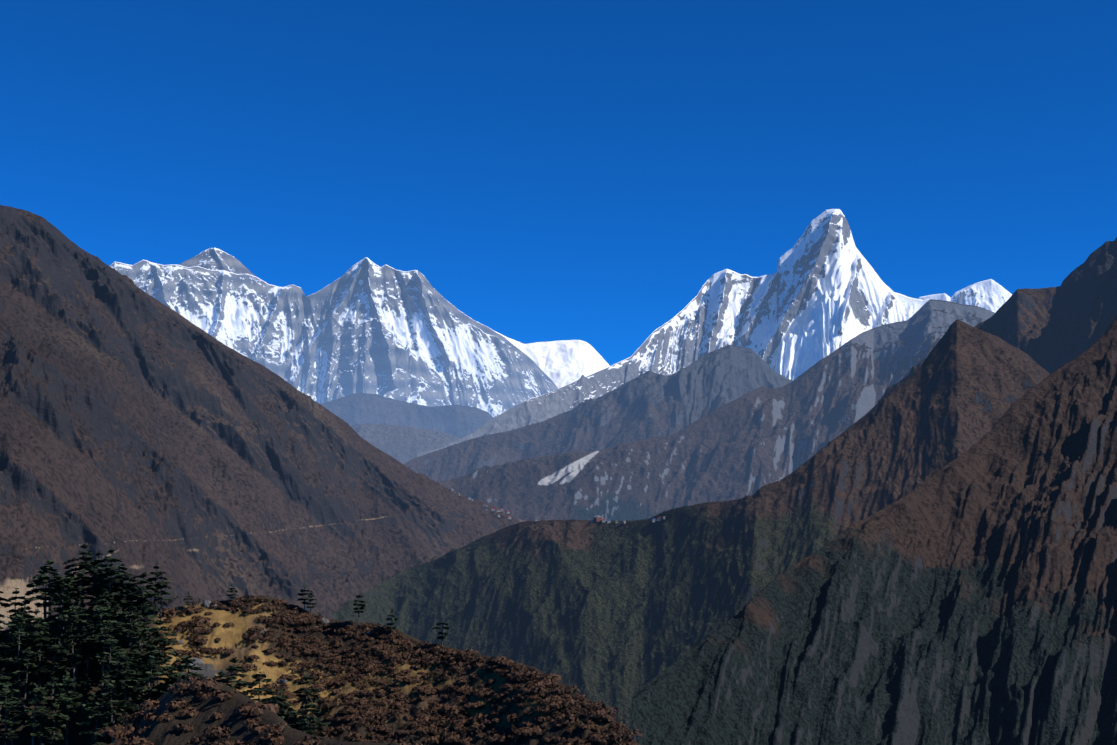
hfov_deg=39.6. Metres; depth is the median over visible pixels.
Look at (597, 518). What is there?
monastery house
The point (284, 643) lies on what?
shrub
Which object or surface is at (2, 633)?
conifer
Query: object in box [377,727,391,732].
shrub
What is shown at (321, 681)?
shrub
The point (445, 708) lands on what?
shrub
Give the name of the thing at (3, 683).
conifer
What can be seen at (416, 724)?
shrub
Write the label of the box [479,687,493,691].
shrub
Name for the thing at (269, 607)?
shrub
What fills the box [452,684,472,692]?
shrub
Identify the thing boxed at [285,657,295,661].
shrub
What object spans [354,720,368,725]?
shrub
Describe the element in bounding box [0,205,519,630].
mountain
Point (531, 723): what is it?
shrub
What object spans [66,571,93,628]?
conifer
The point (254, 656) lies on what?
shrub
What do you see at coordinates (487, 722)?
shrub
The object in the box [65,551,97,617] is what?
conifer
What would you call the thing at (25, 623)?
conifer
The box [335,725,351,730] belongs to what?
shrub
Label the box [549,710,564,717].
shrub
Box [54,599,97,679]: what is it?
conifer
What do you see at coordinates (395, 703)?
shrub
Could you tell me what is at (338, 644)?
shrub
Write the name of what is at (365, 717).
shrub
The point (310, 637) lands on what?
shrub
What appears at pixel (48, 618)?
conifer
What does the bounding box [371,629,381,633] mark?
shrub
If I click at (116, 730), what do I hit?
shrub
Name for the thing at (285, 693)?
shrub
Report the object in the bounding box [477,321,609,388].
snow peak
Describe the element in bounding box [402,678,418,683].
shrub
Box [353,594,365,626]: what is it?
conifer
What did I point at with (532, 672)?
shrub
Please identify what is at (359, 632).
shrub
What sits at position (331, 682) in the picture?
shrub
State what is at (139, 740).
shrub
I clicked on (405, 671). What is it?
shrub
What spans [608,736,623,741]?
shrub
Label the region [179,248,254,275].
everest
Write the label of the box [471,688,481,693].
shrub
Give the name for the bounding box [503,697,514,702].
shrub
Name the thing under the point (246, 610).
shrub
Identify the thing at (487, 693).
shrub
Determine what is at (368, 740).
shrub
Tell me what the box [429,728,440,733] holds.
shrub
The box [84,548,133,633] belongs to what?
conifer
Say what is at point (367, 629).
shrub
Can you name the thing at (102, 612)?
conifer
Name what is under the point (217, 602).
shrub
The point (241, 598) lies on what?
shrub
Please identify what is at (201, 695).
shrub
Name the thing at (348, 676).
shrub
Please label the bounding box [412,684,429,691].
shrub
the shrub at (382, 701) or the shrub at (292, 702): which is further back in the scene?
the shrub at (292, 702)
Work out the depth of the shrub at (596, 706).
397.93 m
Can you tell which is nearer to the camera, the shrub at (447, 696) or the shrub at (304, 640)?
the shrub at (447, 696)
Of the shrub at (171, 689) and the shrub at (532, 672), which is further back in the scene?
the shrub at (532, 672)
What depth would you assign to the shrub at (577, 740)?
382.95 m
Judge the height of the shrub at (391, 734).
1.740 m
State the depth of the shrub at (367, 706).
448.33 m
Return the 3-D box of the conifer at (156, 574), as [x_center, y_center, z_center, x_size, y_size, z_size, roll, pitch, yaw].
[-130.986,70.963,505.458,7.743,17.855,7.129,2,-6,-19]
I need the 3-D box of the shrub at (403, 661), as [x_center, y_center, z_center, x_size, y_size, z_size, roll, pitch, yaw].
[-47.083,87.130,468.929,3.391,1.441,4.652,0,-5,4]
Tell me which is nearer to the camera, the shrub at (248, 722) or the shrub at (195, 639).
the shrub at (248, 722)
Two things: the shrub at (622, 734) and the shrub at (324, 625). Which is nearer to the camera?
the shrub at (622, 734)
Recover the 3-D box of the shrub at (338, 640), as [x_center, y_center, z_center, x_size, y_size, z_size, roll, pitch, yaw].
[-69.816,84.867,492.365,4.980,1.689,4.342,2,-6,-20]
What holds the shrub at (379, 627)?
on the hill at (231, 638)
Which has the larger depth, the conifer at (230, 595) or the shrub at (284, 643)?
the conifer at (230, 595)
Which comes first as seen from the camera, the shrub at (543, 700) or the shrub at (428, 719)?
the shrub at (543, 700)
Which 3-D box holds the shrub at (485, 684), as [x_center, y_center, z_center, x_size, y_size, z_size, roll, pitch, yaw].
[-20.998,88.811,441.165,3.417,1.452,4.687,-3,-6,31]
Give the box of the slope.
[631,317,1116,744]
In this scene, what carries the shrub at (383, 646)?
on the hill at (231, 638)
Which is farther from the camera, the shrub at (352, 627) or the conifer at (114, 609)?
the shrub at (352, 627)
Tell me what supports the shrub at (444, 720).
on the hill at (231, 638)
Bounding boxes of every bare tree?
[156,595,179,610]
[188,595,201,607]
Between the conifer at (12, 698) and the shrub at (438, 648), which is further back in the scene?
the shrub at (438, 648)
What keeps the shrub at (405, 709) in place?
on the hill at (231, 638)
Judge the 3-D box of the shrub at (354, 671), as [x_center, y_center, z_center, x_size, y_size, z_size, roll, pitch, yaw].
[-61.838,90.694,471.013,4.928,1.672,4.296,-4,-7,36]
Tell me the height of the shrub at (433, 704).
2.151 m
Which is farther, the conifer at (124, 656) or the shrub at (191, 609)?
the shrub at (191, 609)
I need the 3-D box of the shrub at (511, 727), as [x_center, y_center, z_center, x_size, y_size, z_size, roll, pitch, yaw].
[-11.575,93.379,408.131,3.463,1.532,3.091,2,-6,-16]
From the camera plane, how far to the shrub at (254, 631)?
491.42 m
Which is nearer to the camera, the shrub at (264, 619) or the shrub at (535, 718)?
the shrub at (535, 718)
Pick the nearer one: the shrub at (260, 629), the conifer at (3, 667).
the conifer at (3, 667)
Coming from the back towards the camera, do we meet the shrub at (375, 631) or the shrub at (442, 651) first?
the shrub at (375, 631)
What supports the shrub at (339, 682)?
on the hill at (231, 638)
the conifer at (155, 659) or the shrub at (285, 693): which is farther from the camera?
the shrub at (285, 693)
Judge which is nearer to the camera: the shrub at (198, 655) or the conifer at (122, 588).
the shrub at (198, 655)
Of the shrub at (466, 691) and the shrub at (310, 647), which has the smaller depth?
the shrub at (466, 691)
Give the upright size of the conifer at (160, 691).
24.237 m
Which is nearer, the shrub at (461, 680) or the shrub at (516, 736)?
the shrub at (516, 736)
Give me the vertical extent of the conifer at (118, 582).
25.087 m
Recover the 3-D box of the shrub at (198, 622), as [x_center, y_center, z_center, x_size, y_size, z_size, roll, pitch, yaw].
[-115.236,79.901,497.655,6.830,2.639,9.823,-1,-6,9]
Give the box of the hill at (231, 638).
[0,595,638,744]
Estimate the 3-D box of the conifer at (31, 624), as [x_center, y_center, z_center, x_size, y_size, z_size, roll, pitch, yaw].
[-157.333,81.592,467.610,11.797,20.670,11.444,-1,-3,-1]
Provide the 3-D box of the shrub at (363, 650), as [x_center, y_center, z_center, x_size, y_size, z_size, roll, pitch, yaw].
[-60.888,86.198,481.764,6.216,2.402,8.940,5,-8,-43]
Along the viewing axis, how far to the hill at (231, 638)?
463.45 m
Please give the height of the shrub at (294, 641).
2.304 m
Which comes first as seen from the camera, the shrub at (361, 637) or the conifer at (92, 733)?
the conifer at (92, 733)
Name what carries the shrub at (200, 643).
on the hill at (231, 638)
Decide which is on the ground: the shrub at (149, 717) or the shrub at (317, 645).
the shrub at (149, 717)
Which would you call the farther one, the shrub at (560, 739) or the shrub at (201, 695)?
the shrub at (560, 739)
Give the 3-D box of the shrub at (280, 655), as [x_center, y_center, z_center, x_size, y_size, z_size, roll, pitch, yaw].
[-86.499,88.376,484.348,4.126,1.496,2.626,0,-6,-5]
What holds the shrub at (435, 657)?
on the hill at (231, 638)
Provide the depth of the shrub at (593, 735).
382.23 m
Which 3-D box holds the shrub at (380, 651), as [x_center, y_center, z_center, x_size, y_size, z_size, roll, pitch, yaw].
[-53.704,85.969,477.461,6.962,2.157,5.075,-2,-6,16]
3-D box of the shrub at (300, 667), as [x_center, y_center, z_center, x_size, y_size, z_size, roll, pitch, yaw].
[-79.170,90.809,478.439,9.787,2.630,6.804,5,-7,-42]
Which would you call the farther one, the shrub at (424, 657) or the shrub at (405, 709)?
the shrub at (424, 657)
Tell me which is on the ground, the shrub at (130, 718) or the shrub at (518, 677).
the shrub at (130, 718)
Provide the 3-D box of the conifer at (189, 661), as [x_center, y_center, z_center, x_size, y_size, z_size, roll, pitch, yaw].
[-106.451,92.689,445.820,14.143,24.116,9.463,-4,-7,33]
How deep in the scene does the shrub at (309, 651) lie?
484.23 m
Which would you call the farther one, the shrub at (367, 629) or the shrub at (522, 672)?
the shrub at (367, 629)
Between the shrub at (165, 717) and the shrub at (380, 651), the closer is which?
the shrub at (165, 717)
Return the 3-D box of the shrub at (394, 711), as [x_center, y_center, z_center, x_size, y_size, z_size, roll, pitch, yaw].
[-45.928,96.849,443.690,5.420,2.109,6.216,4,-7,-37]
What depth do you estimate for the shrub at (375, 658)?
475.02 m
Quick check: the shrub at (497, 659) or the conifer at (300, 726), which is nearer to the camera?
the conifer at (300, 726)
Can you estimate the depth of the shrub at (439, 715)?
437.58 m
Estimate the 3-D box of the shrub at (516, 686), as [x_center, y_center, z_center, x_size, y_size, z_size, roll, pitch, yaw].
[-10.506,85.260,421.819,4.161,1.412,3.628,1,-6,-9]
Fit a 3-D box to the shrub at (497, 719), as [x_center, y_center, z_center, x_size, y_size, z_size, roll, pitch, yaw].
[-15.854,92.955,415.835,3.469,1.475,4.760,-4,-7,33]
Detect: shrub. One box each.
[96,723,138,736]
[110,737,131,744]
[115,732,142,742]
[121,711,143,723]
[125,735,153,744]
[137,724,153,735]
[138,699,160,710]
[142,712,159,721]
[156,713,174,722]
[159,609,177,616]
[162,607,177,613]
[164,699,190,708]
[167,625,185,632]
[167,685,191,694]
[169,723,193,732]
[171,676,224,691]
[177,620,191,627]
[178,707,200,718]
[181,650,196,656]
[182,606,202,612]
[187,625,213,632]
[188,617,210,625]
[188,635,207,642]
[188,736,201,743]
[191,615,202,618]
[192,653,202,657]
[193,640,206,644]
[193,692,210,699]
[196,646,210,651]
[201,647,228,653]
[202,725,231,738]
[208,712,223,718]
[209,689,242,700]
[210,740,232,744]
[211,600,221,604]
[216,604,227,608]
[223,622,234,626]
[224,649,234,653]
[228,599,238,604]
[228,740,258,744]
[232,700,281,716]
[233,601,250,608]
[235,602,253,608]
[235,663,256,670]
[237,596,247,601]
[242,608,253,612]
[242,632,261,639]
[242,717,260,726]
[244,595,255,600]
[244,654,259,659]
[246,722,270,733]
[247,626,263,631]
[249,601,258,605]
[250,630,260,633]
[254,598,268,601]
[255,615,273,621]
[256,604,276,610]
[258,733,284,744]
[259,636,271,640]
[260,682,279,689]
[261,630,275,635]
[262,649,273,653]
[263,660,278,666]
[264,722,289,734]
[266,622,276,625]
[268,616,288,622]
[274,599,286,604]
[275,612,289,616]
[275,653,285,657]
[276,640,291,646]
[277,634,290,639]
[277,661,287,665]
[278,684,289,688]
[279,674,296,679]
[280,690,292,695]
[281,614,296,621]
[282,627,294,630]
[284,619,302,624]
[284,637,302,643]
[284,647,298,651]
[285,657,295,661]
[287,604,299,608]
[287,609,299,614]
[288,663,305,671]
[288,700,299,704]
[293,614,311,619]
[294,736,321,744]
[295,616,318,623]
[295,626,307,630]
[299,670,329,677]
[300,638,310,641]
[301,648,321,654]
[302,645,314,650]
[302,661,314,667]
[303,635,315,638]
[308,626,323,631]
[309,662,325,665]
[309,685,329,691]
[310,638,321,642]
[310,676,332,684]
[312,697,334,702]
[313,642,329,647]
[313,650,328,654]
[313,656,333,662]
[317,623,332,626]
[317,706,327,711]
[318,663,337,668]
[319,730,329,734]
[320,700,343,706]
[322,653,336,656]
[323,715,334,719]
[326,679,341,686]
[327,667,342,672]
[327,726,339,733]
[328,655,342,662]
[329,649,340,652]
[330,637,344,642]
[331,689,341,693]
[333,642,343,646]
[333,679,349,684]
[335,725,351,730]
[337,621,354,627]
[337,628,352,633]
[337,693,354,698]
[338,664,349,669]
[338,707,353,713]
[341,698,357,703]
[342,657,356,661]
[343,713,353,719]
[343,732,362,740]
[344,651,357,657]
[344,672,370,680]
[344,674,358,680]
[345,625,357,629]
[346,708,359,713]
[347,699,368,707]
[348,660,367,666]
[348,669,359,673]
[349,646,371,653]
[351,644,362,648]
[352,688,369,694]
[352,713,379,721]
[353,653,373,658]
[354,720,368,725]
[355,630,365,634]
[356,737,378,742]
[357,623,372,629]
[357,663,376,671]
[357,683,370,687]
[357,704,378,709]
[358,635,368,639]
[359,708,372,714]
[360,627,372,632]
[362,689,387,697]
[363,658,382,665]
[364,622,379,627]
[364,708,381,716]
[366,723,384,730]
[367,677,382,683]
[367,733,382,738]
[368,643,394,650]
[369,656,381,660]
[369,667,384,673]
[370,707,390,716]
[370,718,384,724]
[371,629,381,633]
[372,625,390,629]
[372,648,393,654]
[373,687,388,693]
[375,698,393,705]
[376,639,383,643]
[376,668,390,673]
[377,664,386,667]
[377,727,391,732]
[377,738,404,743]
[378,650,395,656]
[379,634,388,638]
[381,683,400,690]
[385,666,398,670]
[386,652,415,659]
[387,732,397,737]
[388,637,406,643]
[388,672,403,676]
[388,687,400,691]
[388,741,428,744]
[389,656,400,661]
[389,662,397,665]
[389,700,405,707]
[389,707,404,715]
[391,631,402,635]
[392,674,412,681]
[395,640,411,644]
[395,727,409,734]
[396,694,409,700]
[397,659,407,662]
[397,706,408,711]
[399,642,415,649]
[400,669,411,672]
[401,724,409,728]
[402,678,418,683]
[403,703,414,708]
[403,715,411,719]
[403,730,414,734]
[404,675,423,682]
[404,699,415,703]
[405,657,422,663]
[406,647,423,654]
[408,717,422,722]
[409,721,423,726]
[410,664,421,668]
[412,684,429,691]
[413,648,429,655]
[413,725,440,733]
[414,706,431,713]
[414,712,424,717]
[415,695,427,700]
[416,643,428,647]
[416,716,437,725]
[418,740,431,744]
[419,654,433,660]
[421,659,436,665]
[421,687,435,694]
[424,733,443,743]
[425,670,437,675]
[426,655,439,660]
[426,699,438,703]
[428,643,440,648]
[428,702,442,707]
[429,645,443,651]
[429,706,442,711]
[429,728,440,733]
[431,669,451,675]
[431,687,442,692]
[431,715,451,725]
[433,651,442,655]
[433,712,446,719]
[434,660,445,665]
[439,648,452,652]
[439,692,458,698]
[441,731,458,737]
[442,675,451,678]
[442,705,455,710]
[443,655,457,661]
[443,727,451,731]
[443,738,456,742]
[444,683,457,688]
[444,733,468,741]
[446,650,456,654]
[446,709,467,717]
[449,661,464,666]
[449,665,462,670]
[449,706,463,710]
[450,717,467,726]
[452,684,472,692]
[452,725,462,729]
[453,694,470,704]
[454,670,468,674]
[455,649,474,657]
[455,677,466,683]
[457,713,470,720]
[458,737,471,744]
[459,688,472,693]
[460,650,479,654]
[460,655,473,661]
[461,727,474,733]
[461,741,473,744]
[463,701,483,709]
[468,658,476,662]
[468,672,477,677]
[469,722,488,728]
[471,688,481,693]
[471,713,489,720]
[473,662,482,666]
[475,675,483,679]
[475,691,486,697]
[475,732,486,737]
[476,656,484,661]
[478,682,488,687]
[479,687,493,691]
[480,663,496,671]
[481,718,494,725]
[482,690,493,696]
[483,697,499,703]
[483,733,509,742]
[487,664,499,668]
[487,678,495,683]
[487,729,497,733]
[489,656,505,663]
[490,709,503,715]
[492,691,508,699]
[492,716,502,722]
[497,704,513,712]
[499,681,514,689]
[500,659,513,665]
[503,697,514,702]
[505,715,520,721]
[507,711,517,716]
[508,669,535,676]
[508,688,516,692]
[508,724,518,730]
[509,732,522,740]
[512,676,530,680]
[512,683,525,688]
[513,663,521,666]
[513,665,526,670]
[513,693,527,699]
[513,725,531,732]
[516,702,526,707]
[517,685,546,692]
[518,726,541,735]
[521,676,535,681]
[521,721,539,726]
[521,726,544,734]
[523,710,533,715]
[525,694,540,699]
[527,671,540,676]
[527,674,541,679]
[528,679,553,688]
[531,706,550,713]
[531,715,540,721]
[536,695,556,704]
[537,691,550,696]
[537,716,551,721]
[539,673,560,681]
[539,725,548,728]
[542,681,559,688]
[545,694,567,702]
[545,699,575,708]
[547,718,558,723]
[548,708,558,713]
[549,685,580,693]
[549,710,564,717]
[550,685,563,694]
[554,737,565,741]
[555,712,578,723]
[557,718,569,724]
[557,740,574,744]
[560,698,583,707]
[561,693,575,699]
[561,708,576,714]
[565,727,576,732]
[566,737,575,742]
[574,712,588,716]
[574,738,588,742]
[575,694,587,699]
[577,722,590,728]
[577,741,595,744]
[578,700,607,707]
[582,710,610,718]
[583,702,605,709]
[583,718,593,723]
[587,731,605,738]
[588,706,619,717]
[589,735,610,744]
[592,726,601,730]
[600,727,619,734]
[601,716,615,721]
[604,729,643,738]
[608,721,626,728]
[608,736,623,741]
[614,740,625,744]
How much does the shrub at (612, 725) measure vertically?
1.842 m
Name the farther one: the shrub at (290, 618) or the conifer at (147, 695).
the shrub at (290, 618)
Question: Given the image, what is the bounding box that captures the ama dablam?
[403,209,929,459]
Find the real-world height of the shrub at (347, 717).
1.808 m
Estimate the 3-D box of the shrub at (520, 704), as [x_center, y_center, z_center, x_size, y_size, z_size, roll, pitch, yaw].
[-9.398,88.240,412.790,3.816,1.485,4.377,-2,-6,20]
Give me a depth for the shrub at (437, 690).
449.93 m
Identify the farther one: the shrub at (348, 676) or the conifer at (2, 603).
the conifer at (2, 603)
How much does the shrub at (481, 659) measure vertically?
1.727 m
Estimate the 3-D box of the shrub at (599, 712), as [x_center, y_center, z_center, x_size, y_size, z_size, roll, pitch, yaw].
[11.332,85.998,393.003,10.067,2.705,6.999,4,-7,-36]
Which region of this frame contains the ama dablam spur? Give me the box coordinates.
[404,345,791,481]
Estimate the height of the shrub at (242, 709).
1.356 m
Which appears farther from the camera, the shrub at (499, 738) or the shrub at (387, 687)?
the shrub at (387, 687)
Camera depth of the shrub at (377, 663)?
472.41 m
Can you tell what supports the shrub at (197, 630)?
on the hill at (231, 638)
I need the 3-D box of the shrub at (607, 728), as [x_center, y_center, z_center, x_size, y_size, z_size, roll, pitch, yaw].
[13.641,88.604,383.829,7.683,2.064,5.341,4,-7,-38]
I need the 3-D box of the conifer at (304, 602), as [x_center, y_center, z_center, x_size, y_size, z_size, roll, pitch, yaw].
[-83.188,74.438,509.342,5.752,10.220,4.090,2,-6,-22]
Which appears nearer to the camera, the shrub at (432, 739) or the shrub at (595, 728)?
the shrub at (595, 728)
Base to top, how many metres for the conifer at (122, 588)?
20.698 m
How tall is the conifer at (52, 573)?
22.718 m
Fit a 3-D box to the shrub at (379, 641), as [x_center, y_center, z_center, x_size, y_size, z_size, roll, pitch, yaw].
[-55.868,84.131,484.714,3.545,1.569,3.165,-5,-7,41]
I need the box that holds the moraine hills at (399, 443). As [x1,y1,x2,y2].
[351,423,458,463]
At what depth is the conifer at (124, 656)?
440.09 m
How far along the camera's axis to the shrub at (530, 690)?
413.89 m
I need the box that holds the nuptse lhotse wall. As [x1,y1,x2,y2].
[110,257,557,417]
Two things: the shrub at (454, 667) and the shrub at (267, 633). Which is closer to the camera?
the shrub at (454, 667)
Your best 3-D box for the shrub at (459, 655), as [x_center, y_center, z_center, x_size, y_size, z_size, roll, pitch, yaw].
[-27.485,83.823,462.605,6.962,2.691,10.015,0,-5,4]
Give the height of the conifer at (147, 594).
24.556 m
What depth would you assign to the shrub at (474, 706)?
430.69 m
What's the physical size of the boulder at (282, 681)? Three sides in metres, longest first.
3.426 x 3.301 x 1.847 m
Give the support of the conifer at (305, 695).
on the hill at (231, 638)
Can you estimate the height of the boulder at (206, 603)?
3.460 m
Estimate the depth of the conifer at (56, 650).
446.48 m
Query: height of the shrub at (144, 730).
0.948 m
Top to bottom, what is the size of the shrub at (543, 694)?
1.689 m
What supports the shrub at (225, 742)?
on the ground
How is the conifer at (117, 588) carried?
on the hill at (231, 638)
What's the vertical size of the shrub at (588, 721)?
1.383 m
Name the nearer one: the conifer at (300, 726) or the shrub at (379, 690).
the conifer at (300, 726)
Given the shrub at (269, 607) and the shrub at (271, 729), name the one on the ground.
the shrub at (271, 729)
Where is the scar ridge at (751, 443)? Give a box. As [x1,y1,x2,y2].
[439,299,994,520]
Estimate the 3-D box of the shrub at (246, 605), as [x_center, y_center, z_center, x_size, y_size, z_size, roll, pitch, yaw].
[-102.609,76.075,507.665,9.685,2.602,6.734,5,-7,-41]
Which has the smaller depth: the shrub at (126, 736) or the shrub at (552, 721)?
the shrub at (126, 736)
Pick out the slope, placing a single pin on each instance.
(968, 597)
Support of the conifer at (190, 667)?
on the hill at (231, 638)
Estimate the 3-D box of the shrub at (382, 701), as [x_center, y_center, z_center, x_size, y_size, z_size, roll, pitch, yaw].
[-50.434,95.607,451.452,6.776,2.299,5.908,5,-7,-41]
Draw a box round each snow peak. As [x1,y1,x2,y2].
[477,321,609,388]
[918,279,1011,312]
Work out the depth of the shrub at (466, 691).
442.91 m
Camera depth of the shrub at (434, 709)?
440.25 m
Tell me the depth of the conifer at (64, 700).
431.69 m
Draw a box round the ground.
[121,675,414,744]
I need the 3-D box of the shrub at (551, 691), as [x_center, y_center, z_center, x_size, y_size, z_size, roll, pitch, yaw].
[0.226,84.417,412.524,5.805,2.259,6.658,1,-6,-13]
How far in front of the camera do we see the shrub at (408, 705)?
445.55 m
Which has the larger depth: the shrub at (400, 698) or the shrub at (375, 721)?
the shrub at (400, 698)
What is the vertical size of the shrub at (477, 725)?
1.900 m
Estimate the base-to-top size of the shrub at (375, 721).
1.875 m
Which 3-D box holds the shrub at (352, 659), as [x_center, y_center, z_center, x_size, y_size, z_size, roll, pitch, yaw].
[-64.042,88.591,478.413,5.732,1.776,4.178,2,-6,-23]
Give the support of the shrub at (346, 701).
on the hill at (231, 638)
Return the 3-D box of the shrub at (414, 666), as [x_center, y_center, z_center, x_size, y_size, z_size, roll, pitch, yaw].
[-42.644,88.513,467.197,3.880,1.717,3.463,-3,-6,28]
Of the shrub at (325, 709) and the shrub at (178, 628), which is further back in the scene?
the shrub at (178, 628)
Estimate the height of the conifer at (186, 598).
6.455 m
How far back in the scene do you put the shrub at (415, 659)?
468.98 m
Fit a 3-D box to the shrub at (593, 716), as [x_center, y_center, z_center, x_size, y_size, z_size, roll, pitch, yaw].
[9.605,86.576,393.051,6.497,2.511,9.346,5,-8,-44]
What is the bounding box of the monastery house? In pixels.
[594,515,601,521]
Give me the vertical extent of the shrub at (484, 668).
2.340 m
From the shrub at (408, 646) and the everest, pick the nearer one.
the shrub at (408, 646)
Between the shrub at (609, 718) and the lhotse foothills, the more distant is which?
the lhotse foothills
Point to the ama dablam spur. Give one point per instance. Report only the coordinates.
(647, 404)
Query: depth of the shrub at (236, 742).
120.75 m
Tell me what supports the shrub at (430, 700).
on the hill at (231, 638)
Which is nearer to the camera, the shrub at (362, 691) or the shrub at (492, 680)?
the shrub at (492, 680)
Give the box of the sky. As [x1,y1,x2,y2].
[0,0,1116,365]
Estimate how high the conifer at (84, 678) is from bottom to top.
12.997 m
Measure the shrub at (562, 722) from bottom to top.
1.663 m
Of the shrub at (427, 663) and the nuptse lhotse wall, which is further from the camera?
the nuptse lhotse wall
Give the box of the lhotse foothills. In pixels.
[320,393,493,438]
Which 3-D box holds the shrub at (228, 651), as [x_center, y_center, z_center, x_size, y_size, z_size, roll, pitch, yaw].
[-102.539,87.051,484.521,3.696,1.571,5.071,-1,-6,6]
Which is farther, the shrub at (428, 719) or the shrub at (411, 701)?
the shrub at (411, 701)
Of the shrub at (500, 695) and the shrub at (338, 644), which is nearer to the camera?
the shrub at (500, 695)
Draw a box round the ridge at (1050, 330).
[878,237,1116,402]
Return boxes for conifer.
[0,591,11,607]
[0,614,44,704]
[0,626,8,642]
[0,645,15,681]
[0,654,25,695]
[0,668,20,730]
[0,685,26,744]
[0,687,27,744]
[4,587,26,628]
[6,610,30,667]
[8,683,60,744]
[9,599,39,622]
[9,647,46,706]
[13,605,32,655]
[14,610,30,652]
[20,619,55,687]
[21,639,59,696]
[23,682,55,744]
[24,609,55,671]
[25,559,68,639]
[25,572,54,631]
[26,560,63,609]
[34,635,70,698]
[39,703,69,744]
[40,591,78,642]
[42,588,79,643]
[45,642,69,692]
[45,674,65,722]
[49,572,77,641]
[52,625,92,691]
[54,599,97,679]
[55,572,79,605]
[55,672,81,744]
[61,571,99,653]
[62,544,97,586]
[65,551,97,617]
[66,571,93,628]
[68,620,107,686]
[74,669,97,712]
[76,702,113,744]
[77,593,121,674]
[79,694,107,744]
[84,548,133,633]
[84,588,119,646]
[85,553,112,610]
[85,620,120,694]
[88,561,121,633]
[90,683,135,742]
[91,654,138,723]
[92,634,125,705]
[92,635,121,685]
[99,664,146,726]
[104,593,141,660]
[107,649,138,722]
[108,564,139,625]
[108,605,154,697]
[111,570,126,624]
[114,581,139,636]
[114,601,146,650]
[117,577,146,643]
[123,572,161,645]
[125,655,147,712]
[127,574,157,618]
[127,602,163,641]
[131,655,168,712]
[134,640,161,696]
[135,646,171,699]
[136,599,156,650]
[136,636,171,684]
[136,680,157,702]
[145,620,178,683]
[146,563,168,614]
[153,574,172,618]
[153,659,177,698]
[161,655,209,687]
[164,658,187,682]
[170,652,206,680]
[183,592,192,606]
[210,657,252,694]
[217,672,225,681]
[226,583,237,600]
[243,668,278,703]
[267,690,296,724]
[273,690,298,725]
[278,694,288,716]
[289,699,328,735]
[292,705,316,733]
[293,671,321,721]
[297,584,312,610]
[306,591,315,612]
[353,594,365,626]
[386,609,398,632]
[432,617,449,647]
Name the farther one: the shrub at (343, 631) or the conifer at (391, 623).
the shrub at (343, 631)
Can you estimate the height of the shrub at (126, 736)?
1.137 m
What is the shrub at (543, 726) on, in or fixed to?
on the hill at (231, 638)
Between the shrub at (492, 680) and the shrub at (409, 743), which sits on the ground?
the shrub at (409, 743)
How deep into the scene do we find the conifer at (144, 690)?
437.85 m
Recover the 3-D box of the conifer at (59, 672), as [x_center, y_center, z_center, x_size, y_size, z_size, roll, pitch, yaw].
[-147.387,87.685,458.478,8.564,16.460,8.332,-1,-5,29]
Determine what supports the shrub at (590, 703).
on the hill at (231, 638)
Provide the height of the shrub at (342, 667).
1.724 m
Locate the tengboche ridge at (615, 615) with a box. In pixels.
[331,319,1049,728]
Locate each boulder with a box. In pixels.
[185,657,203,667]
[203,600,210,606]
[278,678,287,683]
[319,617,328,623]
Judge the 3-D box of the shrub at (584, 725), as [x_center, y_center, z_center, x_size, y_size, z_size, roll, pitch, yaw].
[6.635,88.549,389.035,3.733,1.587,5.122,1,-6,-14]
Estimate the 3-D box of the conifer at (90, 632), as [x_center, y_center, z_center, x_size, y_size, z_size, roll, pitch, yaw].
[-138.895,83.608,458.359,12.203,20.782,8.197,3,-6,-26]
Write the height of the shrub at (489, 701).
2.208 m
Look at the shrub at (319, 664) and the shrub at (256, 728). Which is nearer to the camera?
the shrub at (256, 728)
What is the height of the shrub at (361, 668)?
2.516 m
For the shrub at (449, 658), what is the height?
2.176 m
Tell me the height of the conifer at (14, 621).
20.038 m
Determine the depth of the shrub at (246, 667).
473.35 m
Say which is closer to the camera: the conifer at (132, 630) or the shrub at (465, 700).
the shrub at (465, 700)
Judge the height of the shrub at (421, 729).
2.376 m
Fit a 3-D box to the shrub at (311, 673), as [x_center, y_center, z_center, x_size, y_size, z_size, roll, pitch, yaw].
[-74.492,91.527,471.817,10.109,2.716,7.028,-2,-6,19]
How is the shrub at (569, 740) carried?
on the hill at (231, 638)
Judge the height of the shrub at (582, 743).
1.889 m
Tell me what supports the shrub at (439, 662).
on the hill at (231, 638)
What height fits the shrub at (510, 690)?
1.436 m
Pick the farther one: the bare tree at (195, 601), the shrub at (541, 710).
the bare tree at (195, 601)
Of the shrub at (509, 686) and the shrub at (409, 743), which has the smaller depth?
the shrub at (409, 743)
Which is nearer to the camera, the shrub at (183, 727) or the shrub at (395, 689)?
the shrub at (183, 727)
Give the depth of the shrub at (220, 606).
505.69 m
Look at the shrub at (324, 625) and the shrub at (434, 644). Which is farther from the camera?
the shrub at (324, 625)
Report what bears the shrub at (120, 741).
on the ground
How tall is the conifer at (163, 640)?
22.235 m
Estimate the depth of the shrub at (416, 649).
474.27 m
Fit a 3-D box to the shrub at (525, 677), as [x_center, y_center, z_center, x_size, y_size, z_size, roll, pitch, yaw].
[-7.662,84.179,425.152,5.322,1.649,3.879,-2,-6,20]
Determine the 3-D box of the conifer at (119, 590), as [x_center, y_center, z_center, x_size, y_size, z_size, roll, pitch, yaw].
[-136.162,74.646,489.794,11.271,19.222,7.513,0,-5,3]
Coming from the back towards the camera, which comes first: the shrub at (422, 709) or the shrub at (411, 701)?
the shrub at (411, 701)
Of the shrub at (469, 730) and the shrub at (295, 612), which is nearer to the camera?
the shrub at (469, 730)

